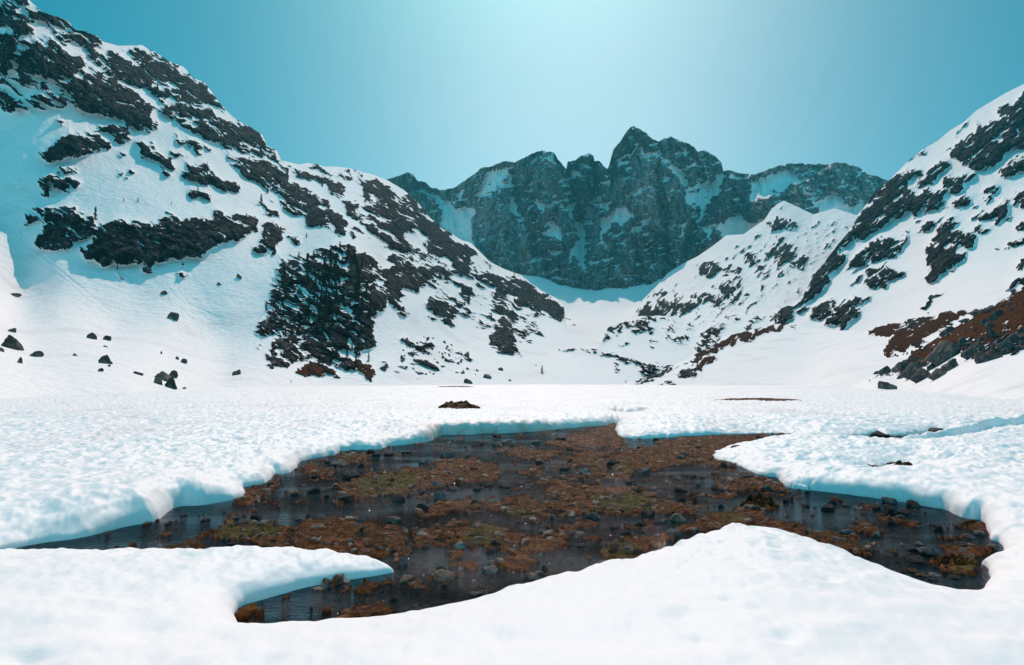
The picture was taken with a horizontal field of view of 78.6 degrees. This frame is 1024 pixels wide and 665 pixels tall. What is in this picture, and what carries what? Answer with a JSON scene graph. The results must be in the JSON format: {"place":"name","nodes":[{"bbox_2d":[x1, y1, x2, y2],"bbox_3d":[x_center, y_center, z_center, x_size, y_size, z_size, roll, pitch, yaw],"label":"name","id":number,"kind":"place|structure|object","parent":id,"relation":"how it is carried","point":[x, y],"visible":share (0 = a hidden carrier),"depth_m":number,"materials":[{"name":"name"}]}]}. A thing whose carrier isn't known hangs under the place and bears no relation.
{"place":"outdoors","nodes":[
{"label":"outdoors","id":0,"kind":"place"},
{"bbox_2d":[0,0,599,398],"bbox_3d":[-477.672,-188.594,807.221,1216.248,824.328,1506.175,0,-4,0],"label":"mountain","id":1,"kind":"structure","parent":0,"point":[89,122],"depth_m":455.35,"materials":[{"name":"snow"}]},
{"bbox_2d":[1,335,23,350],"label":"boulder","id":2,"kind":"object","parent":1,"relation":"on","point":[11,342],"visible":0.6,"depth_m":151.93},
{"bbox_2d":[29,351,43,356],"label":"boulder","id":3,"kind":"object","parent":1,"relation":"on","point":[37,354],"visible":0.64,"depth_m":142.57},
{"bbox_2d":[86,332,96,339],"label":"boulder","id":4,"kind":"object","parent":1,"relation":"on","point":[91,335],"visible":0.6,"depth_m":215.69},
{"bbox_2d":[98,355,112,363],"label":"boulder","id":5,"kind":"object","parent":1,"relation":"on","point":[104,359],"visible":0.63,"depth_m":140.67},
{"bbox_2d":[154,377,162,384],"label":"boulder","id":6,"kind":"object","parent":1,"relation":"on","point":[157,380],"visible":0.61,"depth_m":124.62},
{"bbox_2d":[154,371,171,380],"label":"boulder","id":7,"kind":"object","parent":1,"relation":"on","point":[163,375],"visible":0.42,"depth_m":137.31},
{"bbox_2d":[167,312,178,320],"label":"boulder","id":8,"kind":"object","parent":1,"relation":"on","point":[173,316],"visible":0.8,"depth_m":312.17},
{"bbox_2d":[169,370,177,378],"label":"boulder","id":9,"kind":"object","parent":1,"relation":"on","point":[174,373],"visible":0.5,"depth_m":152.03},
{"bbox_2d":[232,369,240,374],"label":"boulder","id":10,"kind":"object","parent":1,"relation":"on","point":[237,372],"visible":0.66,"depth_m":207.02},
{"bbox_2d":[301,253,314,282],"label":"pine tree","id":11,"kind":"object","parent":1,"relation":"on","point":[307,267],"visible":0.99,"depth_m":382.74,"materials":[{"name":"green plant"}]},
{"bbox_2d":[304,295,311,310],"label":"pine tree","id":12,"kind":"object","parent":1,"relation":"on","point":[308,305],"visible":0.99,"depth_m":347.81,"materials":[{"name":"green plant"}]},
{"bbox_2d":[315,296,322,311],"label":"pine tree","id":13,"kind":"object","parent":1,"relation":"on","point":[320,302],"visible":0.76,"depth_m":344.73,"materials":[{"name":"green plant"}]},
{"bbox_2d":[317,304,321,323],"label":"pine tree","id":14,"kind":"object","parent":1,"relation":"on","point":[318,315],"visible":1,"depth_m":331.82,"materials":[{"name":"green plant"}]},
{"bbox_2d":[320,308,327,324],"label":"pine tree","id":15,"kind":"object","parent":1,"relation":"on","point":[323,316],"visible":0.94,"depth_m":330.00,"materials":[{"name":"green plant"}]},
{"bbox_2d":[323,249,328,271],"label":"pine tree","id":16,"kind":"object","parent":1,"relation":"on","point":[325,260],"visible":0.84,"depth_m":397.24,"materials":[{"name":"green plant"}]},
{"bbox_2d":[327,249,332,271],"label":"pine tree","id":17,"kind":"object","parent":1,"relation":"on","point":[330,261],"visible":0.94,"depth_m":391.93,"materials":[{"name":"green plant"}]},
{"bbox_2d":[330,311,334,324],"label":"pine tree","id":18,"kind":"object","parent":1,"relation":"on","point":[332,318],"visible":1,"depth_m":330.84,"materials":[{"name":"green plant"}]},
{"bbox_2d":[330,253,341,276],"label":"pine tree","id":19,"kind":"object","parent":1,"relation":"on","point":[334,266],"visible":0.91,"depth_m":385.63,"materials":[{"name":"green plant"}]},
{"bbox_2d":[351,246,358,261],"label":"pine tree","id":20,"kind":"object","parent":1,"relation":"on","point":[354,254],"visible":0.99,"depth_m":422.74,"materials":[{"name":"green plant"}]},
{"bbox_2d":[352,283,359,301],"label":"pine tree","id":21,"kind":"object","parent":1,"relation":"on","point":[356,294],"visible":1,"depth_m":364.69,"materials":[{"name":"green plant"}]},
{"bbox_2d":[356,267,360,285],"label":"pine tree","id":22,"kind":"object","parent":1,"relation":"on","point":[358,275],"visible":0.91,"depth_m":385.42,"materials":[{"name":"green plant"}]},
{"bbox_2d":[358,281,363,295],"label":"pine tree","id":23,"kind":"object","parent":1,"relation":"on","point":[359,286],"visible":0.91,"depth_m":374.87,"materials":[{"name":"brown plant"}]},
{"bbox_2d":[360,293,364,311],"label":"pine tree","id":24,"kind":"object","parent":1,"relation":"on","point":[362,306],"visible":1,"depth_m":352.01,"materials":[{"name":"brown plant"}]},
{"bbox_2d":[14,424,1003,622],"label":"stream water","id":25,"kind":"structure","parent":0,"point":[422,564],"depth_m":10.02,"materials":[{"name":"liquid"}]},
{"bbox_2d":[0,384,1023,664],"bbox_3d":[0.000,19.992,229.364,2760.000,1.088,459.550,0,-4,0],"label":"snow ground","id":26,"kind":"structure","parent":0,"point":[72,466],"depth_m":7.04,"materials":[{"name":"snow"}]},
{"bbox_2d":[165,377,176,389],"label":"boulder","id":27,"kind":"object","parent":26,"relation":"on","point":[170,383],"visible":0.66,"depth_m":125.32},
{"bbox_2d":[438,400,479,408],"bbox_3d":[-3.284,4.469,39.026,2.735,0.516,2.463,0,-4,0],"label":"turf patch","id":28,"kind":"object","parent":26,"relation":"on","point":[466,404],"visible":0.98,"depth_m":38.41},
{"bbox_2d":[718,398,802,400],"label":"turf patch","id":29,"kind":"object","parent":26,"relation":"on","point":[770,399],"visible":0.97,"depth_m":54.31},
{"bbox_2d":[870,431,889,437],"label":"stone","id":30,"kind":"object","parent":26,"relation":"on","point":[879,434],"visible":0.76,"depth_m":24.59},
{"bbox_2d":[881,460,911,466],"bbox_3d":[9.361,3.190,15.071,0.874,0.238,0.818,0,-4,0],"label":"turf patch","id":31,"kind":"object","parent":26,"relation":"on","point":[904,463],"visible":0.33,"depth_m":15.04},
{"bbox_2d":[928,427,942,431],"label":"stone","id":32,"kind":"object","parent":26,"relation":"on","point":[932,429],"visible":0.42,"depth_m":26.72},
{"bbox_2d":[36,422,996,622],"bbox_3d":[0.000,3.965,20.854,76.000,0.466,33.800,0,-4,0],"label":"stream bed","id":33,"kind":"object","parent":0,"point":[391,542],"visible":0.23,"depth_m":10.41,"materials":[{"name":"plant"}]},
{"bbox_2d":[250,514,262,518],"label":"stone","id":34,"kind":"object","parent":33,"relation":"on","point":[256,516],"visible":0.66,"depth_m":10.06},
{"bbox_2d":[307,487,320,492],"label":"stone","id":35,"kind":"object","parent":33,"relation":"on","point":[313,490],"visible":0.69,"depth_m":12.48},
{"bbox_2d":[329,458,346,465],"bbox_3d":[-4.635,3.477,16.637,0.503,0.228,0.500,0,-4,0],"label":"stone","id":36,"kind":"object","parent":33,"relation":"on","point":[340,462],"visible":0.71,"depth_m":16.54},
{"bbox_2d":[335,493,354,501],"bbox_3d":[-3.108,3.096,11.669,0.352,0.180,0.355,0,-4,-4],"label":"stone","id":37,"kind":"object","parent":33,"relation":"on","point":[346,497],"visible":0.72,"depth_m":11.58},
{"bbox_2d":[342,471,358,478],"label":"stone","id":38,"kind":"object","parent":33,"relation":"on","point":[350,475],"visible":0.66,"depth_m":14.26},
{"bbox_2d":[386,516,400,521],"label":"stone","id":39,"kind":"object","parent":33,"relation":"on","point":[393,519],"visible":0.79,"depth_m":9.87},
{"bbox_2d":[390,594,398,600],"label":"stone","id":40,"kind":"object","parent":33,"relation":"on","point":[393,597],"visible":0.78,"depth_m":6.33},
{"bbox_2d":[392,495,404,501],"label":"stone","id":41,"kind":"object","parent":33,"relation":"on","point":[399,498],"visible":0.7,"depth_m":11.55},
{"bbox_2d":[399,557,407,564],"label":"stone","id":42,"kind":"object","parent":33,"relation":"on","point":[402,561],"visible":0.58,"depth_m":7.54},
{"bbox_2d":[399,575,414,583],"bbox_3d":[-1.172,2.739,6.936,0.195,0.108,0.194,0,-4,4],"label":"stone","id":43,"kind":"object","parent":33,"relation":"on","point":[407,578],"visible":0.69,"depth_m":6.88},
{"bbox_2d":[417,489,427,494],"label":"stone","id":44,"kind":"object","parent":33,"relation":"on","point":[421,491],"visible":0.59,"depth_m":12.26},
{"bbox_2d":[417,503,428,510],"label":"stone","id":45,"kind":"object","parent":33,"relation":"on","point":[423,507],"visible":0.57,"depth_m":10.67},
{"bbox_2d":[418,459,427,463],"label":"stone","id":46,"kind":"object","parent":33,"relation":"on","point":[423,461],"visible":0.71,"depth_m":16.85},
{"bbox_2d":[432,481,443,486],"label":"stone","id":47,"kind":"object","parent":33,"relation":"on","point":[438,483],"visible":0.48,"depth_m":13.13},
{"bbox_2d":[434,490,446,499],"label":"stone","id":48,"kind":"object","parent":33,"relation":"on","point":[439,495],"visible":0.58,"depth_m":11.72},
{"bbox_2d":[433,569,453,580],"bbox_3d":[-0.746,2.737,7.017,0.271,0.151,0.193,2,-5,-28],"label":"stone","id":49,"kind":"object","parent":33,"relation":"on","point":[441,575],"visible":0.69,"depth_m":6.99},
{"bbox_2d":[443,451,452,456],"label":"stone","id":50,"kind":"object","parent":33,"relation":"on","point":[449,453],"visible":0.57,"depth_m":18.34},
{"bbox_2d":[480,480,492,485],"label":"stone","id":51,"kind":"object","parent":33,"relation":"on","point":[486,483],"visible":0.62,"depth_m":13.32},
{"bbox_2d":[481,565,497,573],"bbox_3d":[-0.259,2.764,7.256,0.182,0.113,0.194,2,-5,-20],"label":"stone","id":52,"kind":"object","parent":33,"relation":"on","point":[493,568],"visible":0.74,"depth_m":7.21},
{"bbox_2d":[486,548,495,553],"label":"stone","id":53,"kind":"object","parent":33,"relation":"on","point":[490,551],"visible":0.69,"depth_m":8.04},
{"bbox_2d":[490,539,502,545],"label":"stone","id":54,"kind":"object","parent":33,"relation":"on","point":[493,542],"visible":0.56,"depth_m":8.38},
{"bbox_2d":[492,442,502,445],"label":"stone","id":55,"kind":"object","parent":33,"relation":"on","point":[496,444],"visible":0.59,"depth_m":21.43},
{"bbox_2d":[499,484,510,487],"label":"stone","id":56,"kind":"object","parent":33,"relation":"on","point":[505,485],"visible":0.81,"depth_m":13.08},
{"bbox_2d":[579,467,590,472],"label":"stone","id":57,"kind":"object","parent":33,"relation":"on","point":[585,470],"visible":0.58,"depth_m":15.17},
{"bbox_2d":[585,512,599,518],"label":"stone","id":58,"kind":"object","parent":33,"relation":"on","point":[593,515],"visible":0.74,"depth_m":10.08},
{"bbox_2d":[607,460,619,465],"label":"stone","id":59,"kind":"object","parent":33,"relation":"on","point":[612,463],"visible":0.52,"depth_m":16.52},
{"bbox_2d":[620,531,630,535],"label":"stone","id":60,"kind":"object","parent":33,"relation":"on","point":[625,533],"visible":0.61,"depth_m":8.97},
{"bbox_2d":[638,467,649,472],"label":"stone","id":61,"kind":"object","parent":33,"relation":"on","point":[645,470],"visible":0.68,"depth_m":15.20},
{"bbox_2d":[641,510,654,516],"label":"stone","id":62,"kind":"object","parent":33,"relation":"on","point":[648,513],"visible":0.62,"depth_m":10.26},
{"bbox_2d":[641,492,658,497],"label":"stone","id":63,"kind":"object","parent":33,"relation":"on","point":[649,494],"visible":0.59,"depth_m":11.87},
{"bbox_2d":[665,528,680,534],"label":"stone","id":64,"kind":"object","parent":33,"relation":"on","point":[674,531],"visible":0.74,"depth_m":9.04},
{"bbox_2d":[670,513,685,521],"bbox_3d":[2.648,2.962,9.954,0.251,0.178,0.269,1,-5,-8],"label":"stone","id":65,"kind":"object","parent":33,"relation":"on","point":[677,517],"visible":0.56,"depth_m":9.90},
{"bbox_2d":[737,471,754,477],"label":"stone","id":66,"kind":"object","parent":33,"relation":"on","point":[743,474],"visible":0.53,"depth_m":14.39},
{"bbox_2d":[740,491,779,507],"bbox_3d":[4.427,2.976,11.129,0.668,0.328,0.617,4,-6,-41],"label":"turf patch","id":67,"kind":"object","parent":33,"relation":"on","point":[759,499],"visible":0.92,"depth_m":11.04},
{"bbox_2d":[761,485,771,490],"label":"stone","id":68,"kind":"object","parent":33,"relation":"on","point":[766,487],"visible":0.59,"depth_m":12.68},
{"bbox_2d":[783,497,791,502],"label":"stone","id":69,"kind":"object","parent":33,"relation":"on","point":[786,500],"visible":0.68,"depth_m":11.42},
{"bbox_2d":[821,504,834,510],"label":"stone","id":70,"kind":"object","parent":33,"relation":"on","point":[827,507],"visible":0.68,"depth_m":10.71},
{"bbox_2d":[838,529,855,534],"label":"stone","id":71,"kind":"object","parent":33,"relation":"on","point":[846,531],"visible":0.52,"depth_m":8.98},
{"bbox_2d":[871,504,881,509],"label":"stone","id":72,"kind":"object","parent":33,"relation":"on","point":[875,507],"visible":0.69,"depth_m":10.80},
{"bbox_2d":[882,504,894,513],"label":"stone","id":73,"kind":"object","parent":33,"relation":"on","point":[889,509],"visible":0.6,"depth_m":10.48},
{"bbox_2d":[881,497,896,503],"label":"stone","id":74,"kind":"object","parent":33,"relation":"on","point":[888,500],"visible":0.68,"depth_m":11.35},
{"bbox_2d":[887,517,895,524],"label":"stone","id":75,"kind":"object","parent":33,"relation":"on","point":[890,521],"visible":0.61,"depth_m":9.69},
{"bbox_2d":[897,510,908,514],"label":"stone","id":76,"kind":"object","parent":33,"relation":"on","point":[903,512],"visible":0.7,"depth_m":10.39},
{"bbox_2d":[906,500,919,507],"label":"stone","id":77,"kind":"object","parent":33,"relation":"on","point":[912,503],"visible":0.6,"depth_m":11.03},
{"bbox_2d":[907,555,927,563],"bbox_3d":[4.994,2.800,7.696,0.222,0.104,0.221,-2,-5,19],"label":"stone","id":78,"kind":"object","parent":33,"relation":"on","point":[918,559],"visible":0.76,"depth_m":7.67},
{"bbox_2d":[916,547,936,555],"bbox_3d":[5.332,2.823,8.044,0.209,0.125,0.222,0,-4,3],"label":"stone","id":79,"kind":"object","parent":33,"relation":"on","point":[926,551],"visible":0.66,"depth_m":7.99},
{"bbox_2d":[928,572,940,576],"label":"stone","id":80,"kind":"object","parent":33,"relation":"on","point":[933,574],"visible":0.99,"depth_m":7.12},
{"bbox_2d":[935,526,943,531],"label":"stone","id":81,"kind":"object","parent":33,"relation":"on","point":[939,528],"visible":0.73,"depth_m":9.22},
{"bbox_2d":[929,552,978,568],"bbox_3d":[5.314,2.762,7.530,0.562,0.212,0.547,0,-4,0],"label":"turf patch","id":82,"kind":"object","parent":33,"relation":"on","point":[959,559],"visible":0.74,"depth_m":7.50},
{"bbox_2d":[948,575,961,578],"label":"stone","id":83,"kind":"object","parent":33,"relation":"on","point":[955,577],"visible":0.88,"depth_m":7.03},
{"bbox_2d":[949,541,968,545],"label":"stone","id":84,"kind":"object","parent":33,"relation":"on","point":[958,543],"visible":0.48,"depth_m":8.41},
{"bbox_2d":[962,519,977,524],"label":"stone","id":85,"kind":"object","parent":33,"relation":"on","point":[967,521],"visible":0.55,"depth_m":9.64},
{"bbox_2d":[973,530,983,534],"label":"stone","id":86,"kind":"object","parent":33,"relation":"on","point":[978,532],"visible":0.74,"depth_m":9.03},
{"bbox_2d":[30,0,1023,189],"label":"sky","id":87,"kind":"structure","parent":0,"point":[438,92],"materials":[{"name":"blue"}]},
{"bbox_2d":[459,238,662,341],"bbox_3d":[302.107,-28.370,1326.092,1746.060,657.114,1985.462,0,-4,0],"label":"snow cirque","id":88,"kind":"object","parent":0,"point":[595,314],"visible":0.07,"depth_m":1360.93,"materials":[{"name":"snow"}]},
{"bbox_2d":[545,348,663,384],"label":"hill moraine","id":89,"kind":"structure","parent":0,"point":[580,366],"depth_m":389.17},
{"bbox_2d":[387,126,887,290],"bbox_3d":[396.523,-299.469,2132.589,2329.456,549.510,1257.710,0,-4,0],"label":"mountain","id":90,"kind":"structure","parent":0,"point":[644,208],"depth_m":1751.15,"materials":[{"name":"stone"}]},
{"bbox_2d":[596,307,782,366],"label":"hill knoll","id":91,"kind":"structure","parent":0,"point":[660,341],"depth_m":566.38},
{"bbox_2d":[630,201,862,326],"bbox_3d":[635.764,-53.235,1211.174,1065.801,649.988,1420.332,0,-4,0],"label":"mountain sunlit slope","id":92,"kind":"structure","parent":0,"point":[777,257],"depth_m":1042.00,"materials":[{"name":"snow"}]},
{"bbox_2d":[623,309,971,385],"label":"hill mound","id":93,"kind":"object","parent":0,"point":[789,354],"visible":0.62,"depth_m":333.11,"materials":[{"name":"snow"}]},
{"bbox_2d":[770,84,1023,330],"bbox_3d":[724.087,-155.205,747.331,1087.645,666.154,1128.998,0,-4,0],"label":"mountain","id":94,"kind":"structure","parent":0,"point":[937,227],"depth_m":670.31,"materials":[{"name":"snow"}]},
{"bbox_2d":[776,286,1023,399],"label":"hill boulder slope","id":95,"kind":"structure","parent":0,"point":[1002,377],"depth_m":114.22,"materials":[{"name":"snow"}]},
{"bbox_2d":[877,366,890,373],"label":"boulder","id":96,"kind":"object","parent":95,"relation":"on","point":[886,368],"visible":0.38,"depth_m":199.78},
{"bbox_2d":[878,381,896,389],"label":"boulder","id":97,"kind":"object","parent":95,"relation":"on","point":[885,385],"visible":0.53,"depth_m":124.74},
{"bbox_2d":[896,362,906,372],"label":"boulder","id":98,"kind":"object","parent":95,"relation":"on","point":[900,366],"visible":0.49,"depth_m":190.24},
{"bbox_2d":[901,362,921,379],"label":"boulder","id":99,"kind":"object","parent":95,"relation":"on","point":[910,370],"visible":0.59,"depth_m":149.16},
{"bbox_2d":[909,368,930,382],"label":"boulder","id":100,"kind":"object","parent":95,"relation":"on","point":[920,374],"visible":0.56,"depth_m":129.39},
{"bbox_2d":[916,359,926,365],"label":"boulder","id":101,"kind":"object","parent":95,"relation":"on","point":[920,362],"visible":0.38,"depth_m":164.67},
{"bbox_2d":[927,363,935,370],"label":"boulder","id":102,"kind":"object","parent":95,"relation":"on","point":[931,366],"visible":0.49,"depth_m":139.34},
{"bbox_2d":[927,368,946,380],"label":"boulder","id":103,"kind":"object","parent":95,"relation":"on","point":[936,373],"visible":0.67,"depth_m":115.02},
{"bbox_2d":[925,340,960,366],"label":"boulder","id":104,"kind":"object","parent":95,"relation":"on","point":[943,351],"visible":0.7,"depth_m":137.61,"materials":[{"name":"stone"}]},
{"bbox_2d":[939,326,954,336],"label":"boulder","id":105,"kind":"object","parent":95,"relation":"on","point":[944,331],"visible":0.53,"depth_m":206.73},
{"bbox_2d":[941,358,957,371],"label":"boulder","id":106,"kind":"object","parent":95,"relation":"on","point":[952,363],"visible":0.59,"depth_m":116.53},
{"bbox_2d":[957,336,967,346],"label":"boulder","id":107,"kind":"object","parent":95,"relation":"on","point":[962,340],"visible":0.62,"depth_m":142.66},
{"bbox_2d":[960,348,978,359],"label":"boulder","id":108,"kind":"object","parent":95,"relation":"on","point":[968,353],"visible":0.72,"depth_m":117.19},
{"bbox_2d":[970,309,978,316],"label":"boulder","id":109,"kind":"object","parent":95,"relation":"on","point":[974,312],"visible":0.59,"depth_m":201.23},
{"bbox_2d":[969,343,984,349],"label":"boulder","id":110,"kind":"object","parent":95,"relation":"on","point":[974,346],"visible":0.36,"depth_m":122.47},
{"bbox_2d":[974,352,1002,363],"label":"boulder","id":111,"kind":"object","parent":95,"relation":"on","point":[982,357],"visible":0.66,"depth_m":103.71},
{"bbox_2d":[984,322,994,327],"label":"boulder","id":112,"kind":"object","parent":95,"relation":"on","point":[988,324],"visible":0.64,"depth_m":151.92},
{"bbox_2d":[985,305,995,311],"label":"boulder","id":113,"kind":"object","parent":95,"relation":"on","point":[989,308],"visible":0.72,"depth_m":183.30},
{"bbox_2d":[986,327,998,338],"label":"boulder","id":114,"kind":"object","parent":95,"relation":"on","point":[990,333],"visible":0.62,"depth_m":133.20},
{"bbox_2d":[988,309,1003,320],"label":"boulder","id":115,"kind":"object","parent":95,"relation":"on","point":[998,312],"visible":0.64,"depth_m":163.32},
{"bbox_2d":[996,339,1014,351],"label":"boulder","id":116,"kind":"object","parent":95,"relation":"on","point":[1008,344],"visible":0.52,"depth_m":106.85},
{"bbox_2d":[1001,348,1009,354],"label":"boulder","id":117,"kind":"object","parent":95,"relation":"on","point":[1005,350],"visible":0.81,"depth_m":105.00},
{"bbox_2d":[1006,333,1022,341],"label":"boulder","id":118,"kind":"object","parent":95,"relation":"on","point":[1012,336],"visible":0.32,"depth_m":114.00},
{"bbox_2d":[1014,345,1023,349],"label":"boulder","id":119,"kind":"object","parent":95,"relation":"on","point":[1019,347],"visible":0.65,"depth_m":104.50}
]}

